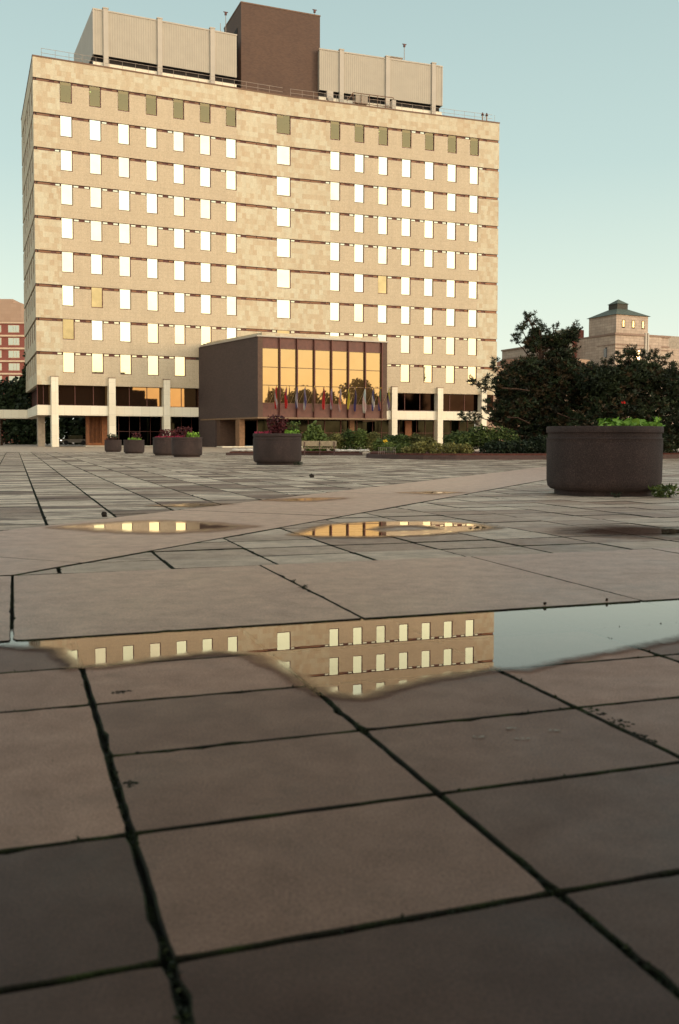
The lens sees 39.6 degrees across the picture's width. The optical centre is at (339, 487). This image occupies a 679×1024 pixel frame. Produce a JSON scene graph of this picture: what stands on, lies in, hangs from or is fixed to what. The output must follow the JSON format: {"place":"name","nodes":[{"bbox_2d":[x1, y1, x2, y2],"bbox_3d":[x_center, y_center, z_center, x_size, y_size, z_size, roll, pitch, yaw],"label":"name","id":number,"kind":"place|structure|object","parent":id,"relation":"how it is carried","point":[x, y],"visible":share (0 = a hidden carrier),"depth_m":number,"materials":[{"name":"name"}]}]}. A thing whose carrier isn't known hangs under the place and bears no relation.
{"place":"outdoors","nodes":[
{"label":"outdoors","id":0,"kind":"place"},
{"bbox_2d":[0,452,545,530],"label":"slab paving","id":1,"kind":"structure","parent":0,"point":[61,499],"depth_m":20.21,"materials":[{"name":"stone"}]},
{"bbox_2d":[123,432,144,453],"bbox_3d":[-12.143,-2.665,55.738,1.226,1.284,1.226,0,3,0],"label":"planter","id":2,"kind":"object","parent":1,"relation":"on","point":[132,445],"visible":1,"depth_m":55.28,"materials":[{"name":"concrete"}]},
{"bbox_2d":[153,429,177,455],"bbox_3d":[-8.944,-2.385,48.943,1.467,1.430,1.467,0,3,0],"label":"planter","id":3,"kind":"object","parent":1,"relation":"on","point":[162,446],"visible":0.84,"depth_m":48.33,"materials":[{"name":"concrete"}]},
{"bbox_2d":[171,426,201,456],"bbox_3d":[-7.294,-2.219,45.096,1.467,1.499,1.467,0,3,0],"label":"planter","id":4,"kind":"object","parent":1,"relation":"on","point":[185,445],"visible":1,"depth_m":44.55,"materials":[{"name":"concrete"}]},
{"bbox_2d":[253,415,301,464],"bbox_3d":[-2.096,-1.646,31.808,1.648,1.730,1.648,0,3,0],"label":"planter","id":5,"kind":"object","parent":1,"relation":"on","point":[278,443],"visible":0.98,"depth_m":31.21,"materials":[{"name":"concrete"}]},
{"bbox_2d":[226,451,361,454],"bbox_3d":[-2.420,-1.989,53.769,7.350,0.200,6.400,0,3,0],"label":"planting bed","id":6,"kind":"object","parent":1,"relation":"on","point":[302,453],"visible":0.48,"depth_m":51.36,"materials":[{"name":"brick"}]},
{"bbox_2d":[302,420,331,450],"bbox_3d":[-1.310,-2.879,54.904,1.824,2.116,1.158,0,3,0],"label":"shrub","id":7,"kind":"object","parent":6,"relation":"on","point":[314,432],"visible":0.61,"depth_m":54.67,"materials":[{"name":"green plant"}]},
{"bbox_2d":[339,429,356,449],"bbox_3d":[0.480,-2.690,54.548,1.298,1.549,1.190,3,4,41],"label":"shrub","id":8,"kind":"object","parent":6,"relation":"on","point":[348,435],"visible":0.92,"depth_m":54.23,"materials":[{"name":"green plant"}]},
{"bbox_2d":[351,428,369,449],"bbox_3d":[1.203,-2.688,54.534,1.241,1.550,1.268,2,3,33],"label":"shrub","id":9,"kind":"object","parent":6,"relation":"on","point":[360,436],"visible":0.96,"depth_m":54.23,"materials":[{"name":"green plant"}]},
{"bbox_2d":[302,441,336,454],"bbox_3d":[-1.081,-2.122,50.638,1.880,0.790,0.550,0,3,-4],"label":"park bench","id":10,"kind":"object","parent":1,"relation":"on","point":[319,443],"visible":0.85,"depth_m":50.83,"materials":[{"name":"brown wood"}]},
{"bbox_2d":[366,451,678,459],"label":"planting bed","id":11,"kind":"object","parent":1,"relation":"on","point":[475,455],"visible":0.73,"depth_m":40.90,"materials":[{"name":"soil"}]},
{"bbox_2d":[371,433,412,450],"bbox_3d":[2.706,-2.315,49.822,2.380,1.186,1.567,-1,3,-18],"label":"shrub","id":12,"kind":"object","parent":11,"relation":"on","point":[395,439],"visible":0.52,"depth_m":49.52,"materials":[{"name":"green plant"}]},
{"bbox_2d":[381,441,410,452],"bbox_3d":[2.613,-1.774,43.311,1.686,0.767,1.158,2,3,27],"label":"shrub","id":13,"kind":"object","parent":11,"relation":"on","point":[392,448],"visible":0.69,"depth_m":43.16,"materials":[{"name":"green plant"}]},
{"bbox_2d":[400,441,444,452],"bbox_3d":[3.738,-1.718,42.194,2.040,0.775,1.243,0,3,0],"label":"shrub","id":14,"kind":"object","parent":11,"relation":"on","point":[420,447],"visible":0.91,"depth_m":42.01,"materials":[{"name":"green plant"}]},
{"bbox_2d":[442,442,473,452],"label":"shrub","id":15,"kind":"object","parent":11,"relation":"on","point":[458,448],"visible":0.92,"depth_m":42.06,"materials":[{"name":"green plant"}]},
{"bbox_2d":[442,423,521,450],"bbox_3d":[6.629,-2.229,44.149,3.714,1.613,1.654,-1,3,-13],"label":"shrub","id":16,"kind":"object","parent":11,"relation":"on","point":[482,436],"visible":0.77,"depth_m":43.79,"materials":[{"name":"green plant"}]},
{"bbox_2d":[479,434,546,452],"bbox_3d":[8.213,-1.896,43.177,3.818,1.192,1.487,-1,3,-16],"label":"shrub","id":17,"kind":"object","parent":11,"relation":"on","point":[530,446],"visible":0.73,"depth_m":42.92,"materials":[{"name":"green plant"}]},
{"bbox_2d":[457,310,595,451],"bbox_3d":[9.544,-5.141,46.784,7.377,7.305,3.098,0,3,0],"label":"broadleaf tree","id":18,"kind":"object","parent":11,"relation":"on","point":[549,381],"visible":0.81,"depth_m":46.19,"materials":[{"name":"green plant"}]},
{"bbox_2d":[566,343,678,452],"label":"broadleaf tree","id":19,"kind":"object","parent":11,"relation":"on","point":[630,382],"visible":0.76,"depth_m":44.18,"materials":[{"name":"green plant"}]},
{"bbox_2d":[0,466,545,579],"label":"diagonal concrete strip","id":20,"kind":"object","parent":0,"point":[36,549],"visible":0.87,"depth_m":9.74,"materials":[{"name":"concrete"}]},
{"bbox_2d":[73,522,230,531],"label":"puddle","id":21,"kind":"object","parent":20,"relation":"on","point":[155,526],"visible":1,"depth_m":9.03,"materials":[{"name":"liquid"}]},
{"bbox_2d":[0,452,678,1023],"bbox_3d":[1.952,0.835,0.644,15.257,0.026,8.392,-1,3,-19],"label":"slab paving","id":22,"kind":"structure","parent":0,"point":[262,851],"depth_m":2.10,"materials":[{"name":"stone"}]},
{"bbox_2d":[5,467,678,1023],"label":"joint moss","id":23,"kind":"object","parent":22,"relation":"on","point":[163,941],"visible":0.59,"depth_m":2.00,"materials":[{"name":"green plant"}]},
{"bbox_2d":[0,547,678,643],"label":"concrete strip","id":24,"kind":"object","parent":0,"point":[72,607],"visible":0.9,"depth_m":5.21,"materials":[{"name":"concrete"}]},
{"bbox_2d":[0,445,678,452],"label":"forecourt","id":25,"kind":"structure","parent":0,"point":[45,448],"depth_m":84.24,"materials":[{"name":"grey concrete"}]},
{"bbox_2d":[0,352,31,444],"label":"street tree","id":26,"kind":"object","parent":25,"relation":"on","point":[18,399],"visible":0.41,"depth_m":122.35,"materials":[{"name":"green plant"}]},
{"bbox_2d":[104,433,121,451],"bbox_3d":[-15.092,-3.031,62.879,1.125,1.274,1.125,0,3,0],"label":"planter","id":27,"kind":"object","parent":25,"relation":"on","point":[112,444],"visible":1,"depth_m":62.48,"materials":[{"name":"concrete"}]},
{"bbox_2d":[198,332,388,446],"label":"entrance pavilion","id":28,"kind":"structure","parent":25,"relation":"on","point":[241,378],"depth_m":102.35,"materials":[{"name":"brown brick"}]},
{"bbox_2d":[0,0,678,437],"label":"sky","id":29,"kind":"structure","parent":0,"point":[583,95],"materials":[{"name":"blue"}]},
{"bbox_2d":[18,458,678,575],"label":"slab paving","id":30,"kind":"structure","parent":0,"point":[539,517],"depth_m":8.27,"materials":[{"name":"stone"}]},
{"bbox_2d":[300,521,494,535],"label":"puddle","id":31,"kind":"object","parent":30,"relation":"on","point":[353,529],"visible":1,"depth_m":8.85,"materials":[{"name":"liquid"}]},
{"bbox_2d":[546,416,664,496],"bbox_3d":[4.196,-0.513,14.842,1.858,1.223,1.778,0,3,0],"label":"planter","id":32,"kind":"object","parent":30,"relation":"on","point":[624,458],"visible":0.99,"depth_m":14.11,"materials":[{"name":"concrete"}]},
{"bbox_2d":[582,527,678,535],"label":"puddle","id":33,"kind":"object","parent":30,"relation":"on","point":[639,531],"visible":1,"depth_m":8.70,"materials":[{"name":"liquid"}]},
{"bbox_2d":[648,483,678,497],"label":"weed","id":34,"kind":"object","parent":30,"relation":"on","point":[661,490],"visible":0.98,"depth_m":14.02,"materials":[{"name":"green plant"}]},
{"bbox_2d":[662,335,678,424],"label":"grey block","id":35,"kind":"structure","parent":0,"point":[673,344],"depth_m":199.36,"materials":[{"name":"stone"}]},
{"label":"ground","id":36,"kind":"structure","parent":0,"visible":0},
{"bbox_2d":[0,299,25,441],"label":"brick flats","id":37,"kind":"structure","parent":36,"relation":"on","point":[12,351],"depth_m":228.40,"materials":[{"name":"red brick"}]},
{"bbox_2d":[0,410,31,445],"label":"walkway canopy","id":38,"kind":"object","parent":36,"relation":"on","point":[13,414],"visible":0.63,"depth_m":120.21,"materials":[{"name":"concrete"}]},
{"bbox_2d":[1,392,50,444],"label":"street tree","id":39,"kind":"object","parent":36,"relation":"on","point":[6,427],"visible":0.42,"depth_m":148.34,"materials":[{"name":"green plant"}]},
{"bbox_2d":[5,417,85,444],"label":"street tree","id":40,"kind":"object","parent":36,"relation":"on","point":[68,425],"visible":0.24,"depth_m":148.29,"materials":[{"name":"green plant"}]},
{"bbox_2d":[60,435,85,444],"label":"parked car","id":41,"kind":"object","parent":36,"relation":"on","point":[81,439],"visible":0.89,"depth_m":135.85,"materials":[{"name":"paint"}]},
{"bbox_2d":[21,1,499,446],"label":"office tower","id":42,"kind":"structure","parent":36,"relation":"on","point":[188,191],"depth_m":112.15,"materials":[{"name":"stone"}]},
{"bbox_2d":[24,89,34,380],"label":"side windows","id":43,"kind":"structure","parent":42,"relation":"in","point":[31,89],"depth_m":110.52,"materials":[{"name":"grey glass"}]},
{"bbox_2d":[60,115,71,137],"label":"window","id":44,"kind":"structure","parent":42,"relation":"in","point":[65,121],"depth_m":103.02,"materials":[{"name":"white glass"}]},
{"bbox_2d":[60,149,72,171],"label":"window","id":45,"kind":"structure","parent":42,"relation":"in","point":[66,156],"depth_m":103.23,"materials":[{"name":"white glass"}]},
{"bbox_2d":[61,184,72,205],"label":"window","id":46,"kind":"structure","parent":42,"relation":"in","point":[66,189],"depth_m":103.40,"materials":[{"name":"white glass"}]},
{"bbox_2d":[61,217,73,238],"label":"window","id":47,"kind":"structure","parent":42,"relation":"in","point":[66,223],"depth_m":103.58,"materials":[{"name":"white glass"}]},
{"bbox_2d":[61,251,73,272],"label":"window","id":48,"kind":"structure","parent":42,"relation":"in","point":[67,257],"depth_m":103.78,"materials":[{"name":"white glass"}]},
{"bbox_2d":[62,285,73,305],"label":"window","id":49,"kind":"structure","parent":42,"relation":"in","point":[67,290],"depth_m":103.96,"materials":[{"name":"white glass"}]},
{"bbox_2d":[62,318,74,339],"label":"window","id":50,"kind":"structure","parent":42,"relation":"in","point":[68,324],"depth_m":104.16,"materials":[{"name":"orange glass"}]},
{"bbox_2d":[63,352,74,372],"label":"window","id":51,"kind":"structure","parent":42,"relation":"in","point":[68,357],"depth_m":104.34,"materials":[{"name":"white glass"}]},
{"bbox_2d":[89,119,100,141],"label":"window","id":52,"kind":"structure","parent":42,"relation":"in","point":[94,125],"depth_m":104.29,"materials":[{"name":"white glass"}]},
{"bbox_2d":[89,153,101,174],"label":"window","id":53,"kind":"structure","parent":42,"relation":"in","point":[95,159],"depth_m":104.52,"materials":[{"name":"white glass"}]},
{"bbox_2d":[90,187,101,208],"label":"window","id":54,"kind":"structure","parent":42,"relation":"in","point":[95,192],"depth_m":104.67,"materials":[{"name":"white glass"}]},
{"bbox_2d":[90,220,101,241],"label":"window","id":55,"kind":"structure","parent":42,"relation":"in","point":[95,226],"depth_m":104.88,"materials":[{"name":"white glass"}]},
{"bbox_2d":[90,254,102,274],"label":"window","id":56,"kind":"structure","parent":42,"relation":"in","point":[96,259],"depth_m":105.06,"materials":[{"name":"white glass"}]},
{"bbox_2d":[91,287,102,307],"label":"window","id":57,"kind":"structure","parent":42,"relation":"in","point":[96,292],"depth_m":105.24,"materials":[{"name":"orange glass"}]},
{"bbox_2d":[91,320,102,340],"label":"window","id":58,"kind":"structure","parent":42,"relation":"in","point":[97,325],"depth_m":105.42,"materials":[{"name":"white glass"}]},
{"bbox_2d":[92,353,103,373],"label":"window","id":59,"kind":"structure","parent":42,"relation":"in","point":[97,358],"depth_m":105.62,"materials":[{"name":"white glass"}]},
{"bbox_2d":[118,123,129,144],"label":"window","id":60,"kind":"structure","parent":42,"relation":"in","point":[123,129],"depth_m":105.60,"materials":[{"name":"white glass"}]},
{"bbox_2d":[118,156,129,177],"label":"window","id":61,"kind":"structure","parent":42,"relation":"in","point":[123,162],"depth_m":105.75,"materials":[{"name":"white glass"}]},
{"bbox_2d":[118,190,129,210],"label":"window","id":62,"kind":"structure","parent":42,"relation":"in","point":[124,196],"depth_m":105.96,"materials":[{"name":"white glass"}]},
{"bbox_2d":[119,223,130,243],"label":"window","id":63,"kind":"structure","parent":42,"relation":"in","point":[124,229],"depth_m":106.14,"materials":[{"name":"white glass"}]},
{"bbox_2d":[119,256,130,276],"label":"window","id":64,"kind":"structure","parent":42,"relation":"in","point":[124,261],"depth_m":106.32,"materials":[{"name":"white glass"}]},
{"bbox_2d":[119,289,130,309],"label":"window","id":65,"kind":"structure","parent":42,"relation":"in","point":[125,294],"depth_m":106.53,"materials":[{"name":"white glass"}]},
{"bbox_2d":[119,322,130,341],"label":"window","id":66,"kind":"structure","parent":42,"relation":"in","point":[125,327],"depth_m":106.69,"materials":[{"name":"white glass"}]},
{"bbox_2d":[120,354,131,374],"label":"window","id":67,"kind":"structure","parent":42,"relation":"in","point":[125,360],"depth_m":106.89,"materials":[{"name":"white glass"}]},
{"bbox_2d":[146,127,156,148],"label":"window","id":68,"kind":"structure","parent":42,"relation":"in","point":[151,133],"depth_m":106.85,"materials":[{"name":"white glass"}]},
{"bbox_2d":[146,160,157,181],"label":"window","id":69,"kind":"structure","parent":42,"relation":"in","point":[151,166],"depth_m":107.05,"materials":[{"name":"white glass"}]},
{"bbox_2d":[146,193,157,213],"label":"window","id":70,"kind":"structure","parent":42,"relation":"in","point":[152,199],"depth_m":107.23,"materials":[{"name":"white glass"}]},
{"bbox_2d":[146,226,157,246],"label":"window","id":71,"kind":"structure","parent":42,"relation":"in","point":[152,231],"depth_m":107.42,"materials":[{"name":"white glass"}]},
{"bbox_2d":[147,258,157,278],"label":"window","id":72,"kind":"structure","parent":42,"relation":"in","point":[152,264],"depth_m":107.60,"materials":[{"name":"white glass"}]},
{"bbox_2d":[147,291,158,310],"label":"window","id":73,"kind":"structure","parent":42,"relation":"in","point":[152,296],"depth_m":107.78,"materials":[{"name":"white glass"}]},
{"bbox_2d":[147,323,158,343],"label":"window","id":74,"kind":"structure","parent":42,"relation":"in","point":[152,328],"depth_m":108.00,"materials":[{"name":"white glass"}]},
{"bbox_2d":[147,355,158,375],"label":"window","id":75,"kind":"structure","parent":42,"relation":"in","point":[153,361],"depth_m":108.18,"materials":[{"name":"white glass"}]},
{"bbox_2d":[173,131,183,151],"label":"window","id":76,"kind":"structure","parent":42,"relation":"in","point":[178,137],"depth_m":108.13,"materials":[{"name":"white glass"}]},
{"bbox_2d":[173,163,184,184],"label":"window","id":77,"kind":"structure","parent":42,"relation":"in","point":[178,169],"depth_m":108.31,"materials":[{"name":"white glass"}]},
{"bbox_2d":[173,196,184,216],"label":"window","id":78,"kind":"structure","parent":42,"relation":"in","point":[179,202],"depth_m":108.52,"materials":[{"name":"white glass"}]},
{"bbox_2d":[173,228,184,248],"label":"window","id":79,"kind":"structure","parent":42,"relation":"in","point":[179,234],"depth_m":108.71,"materials":[{"name":"white glass"}]},
{"bbox_2d":[174,260,184,280],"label":"window","id":80,"kind":"structure","parent":42,"relation":"in","point":[179,266],"depth_m":108.87,"materials":[{"name":"white glass"}]},
{"bbox_2d":[174,292,184,312],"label":"window","id":81,"kind":"structure","parent":42,"relation":"in","point":[179,298],"depth_m":109.06,"materials":[{"name":"white glass"}]},
{"bbox_2d":[174,324,184,344],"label":"window","id":82,"kind":"structure","parent":42,"relation":"in","point":[179,330],"depth_m":109.24,"materials":[{"name":"white glass"}]},
{"bbox_2d":[174,356,185,375],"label":"window","id":83,"kind":"structure","parent":42,"relation":"in","point":[180,362],"depth_m":109.46,"materials":[{"name":"white glass"}]},
{"bbox_2d":[199,135,210,155],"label":"window","id":84,"kind":"structure","parent":42,"relation":"in","point":[205,141],"depth_m":109.40,"materials":[{"name":"white glass"}]},
{"bbox_2d":[200,167,210,187],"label":"window","id":85,"kind":"structure","parent":42,"relation":"in","point":[205,173],"depth_m":109.59,"materials":[{"name":"white glass"}]},
{"bbox_2d":[200,199,210,219],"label":"window","id":86,"kind":"structure","parent":42,"relation":"in","point":[205,204],"depth_m":109.78,"materials":[{"name":"white glass"}]},
{"bbox_2d":[200,231,210,250],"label":"window","id":87,"kind":"structure","parent":42,"relation":"in","point":[205,236],"depth_m":109.96,"materials":[{"name":"white glass"}]},
{"bbox_2d":[200,262,210,282],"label":"window","id":88,"kind":"structure","parent":42,"relation":"in","point":[205,267],"depth_m":110.15,"materials":[{"name":"white glass"}]},
{"bbox_2d":[200,294,210,313],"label":"window","id":89,"kind":"structure","parent":42,"relation":"in","point":[205,299],"depth_m":110.34,"materials":[{"name":"white glass"}]},
{"bbox_2d":[200,326,211,344],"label":"window","id":90,"kind":"structure","parent":42,"relation":"in","point":[206,331],"depth_m":110.50,"materials":[{"name":"white glass"}]},
{"bbox_2d":[225,138,236,158],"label":"window","id":91,"kind":"structure","parent":42,"relation":"in","point":[231,144],"depth_m":110.69,"materials":[{"name":"white glass"}]},
{"bbox_2d":[226,170,236,190],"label":"window","id":92,"kind":"structure","parent":42,"relation":"in","point":[231,176],"depth_m":110.88,"materials":[{"name":"white glass"}]},
{"bbox_2d":[226,202,236,221],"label":"window","id":93,"kind":"structure","parent":42,"relation":"in","point":[231,207],"depth_m":111.07,"materials":[{"name":"white glass"}]},
{"bbox_2d":[226,233,236,253],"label":"window","id":94,"kind":"structure","parent":42,"relation":"in","point":[231,239],"depth_m":111.23,"materials":[{"name":"white glass"}]},
{"bbox_2d":[226,265,236,284],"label":"window","id":95,"kind":"structure","parent":42,"relation":"in","point":[231,270],"depth_m":111.42,"materials":[{"name":"white glass"}]},
{"bbox_2d":[226,296,236,315],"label":"window","id":96,"kind":"structure","parent":42,"relation":"in","point":[231,300],"depth_m":111.61,"materials":[{"name":"white glass"}]},
{"bbox_2d":[276,145,290,165],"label":"window","id":97,"kind":"structure","parent":42,"relation":"in","point":[283,152],"depth_m":113.32,"materials":[{"name":"white glass"}]},
{"bbox_2d":[276,176,290,196],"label":"window","id":98,"kind":"structure","parent":42,"relation":"in","point":[283,183],"depth_m":113.51,"materials":[{"name":"white glass"}]},
{"bbox_2d":[276,207,290,226],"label":"window","id":99,"kind":"structure","parent":42,"relation":"in","point":[283,214],"depth_m":113.70,"materials":[{"name":"white glass"}]},
{"bbox_2d":[276,238,290,257],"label":"window","id":100,"kind":"structure","parent":42,"relation":"in","point":[283,245],"depth_m":113.87,"materials":[{"name":"white glass"}]},
{"bbox_2d":[276,269,290,288],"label":"window","id":101,"kind":"structure","parent":42,"relation":"in","point":[283,275],"depth_m":114.07,"materials":[{"name":"white glass"}]},
{"bbox_2d":[276,299,290,318],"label":"window","id":102,"kind":"structure","parent":42,"relation":"in","point":[283,306],"depth_m":114.26,"materials":[{"name":"white glass"}]},
{"bbox_2d":[329,302,339,320],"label":"window","id":103,"kind":"structure","parent":42,"relation":"in","point":[334,307],"depth_m":116.43,"materials":[{"name":"white glass"}]},
{"bbox_2d":[330,151,339,170],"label":"window","id":104,"kind":"structure","parent":42,"relation":"in","point":[334,156],"depth_m":115.49,"materials":[{"name":"white glass"}]},
{"bbox_2d":[330,181,339,200],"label":"window","id":105,"kind":"structure","parent":42,"relation":"in","point":[334,186],"depth_m":115.69,"materials":[{"name":"white glass"}]},
{"bbox_2d":[330,212,339,230],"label":"window","id":106,"kind":"structure","parent":42,"relation":"in","point":[334,216],"depth_m":115.86,"materials":[{"name":"white glass"}]},
{"bbox_2d":[354,244,363,262],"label":"window","id":107,"kind":"structure","parent":42,"relation":"in","point":[358,248],"depth_m":117.08,"materials":[{"name":"white glass"}]},
{"bbox_2d":[348,92,395,108],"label":"maintenance gantry","id":108,"kind":"object","parent":42,"relation":"on","point":[362,101],"visible":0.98,"depth_m":117.50,"materials":[{"name":"beige metal"}]},
{"bbox_2d":[501,299,670,417],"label":"stone hall","id":109,"kind":"structure","parent":36,"relation":"on","point":[618,325],"depth_m":192.64,"materials":[{"name":"beige stone"}]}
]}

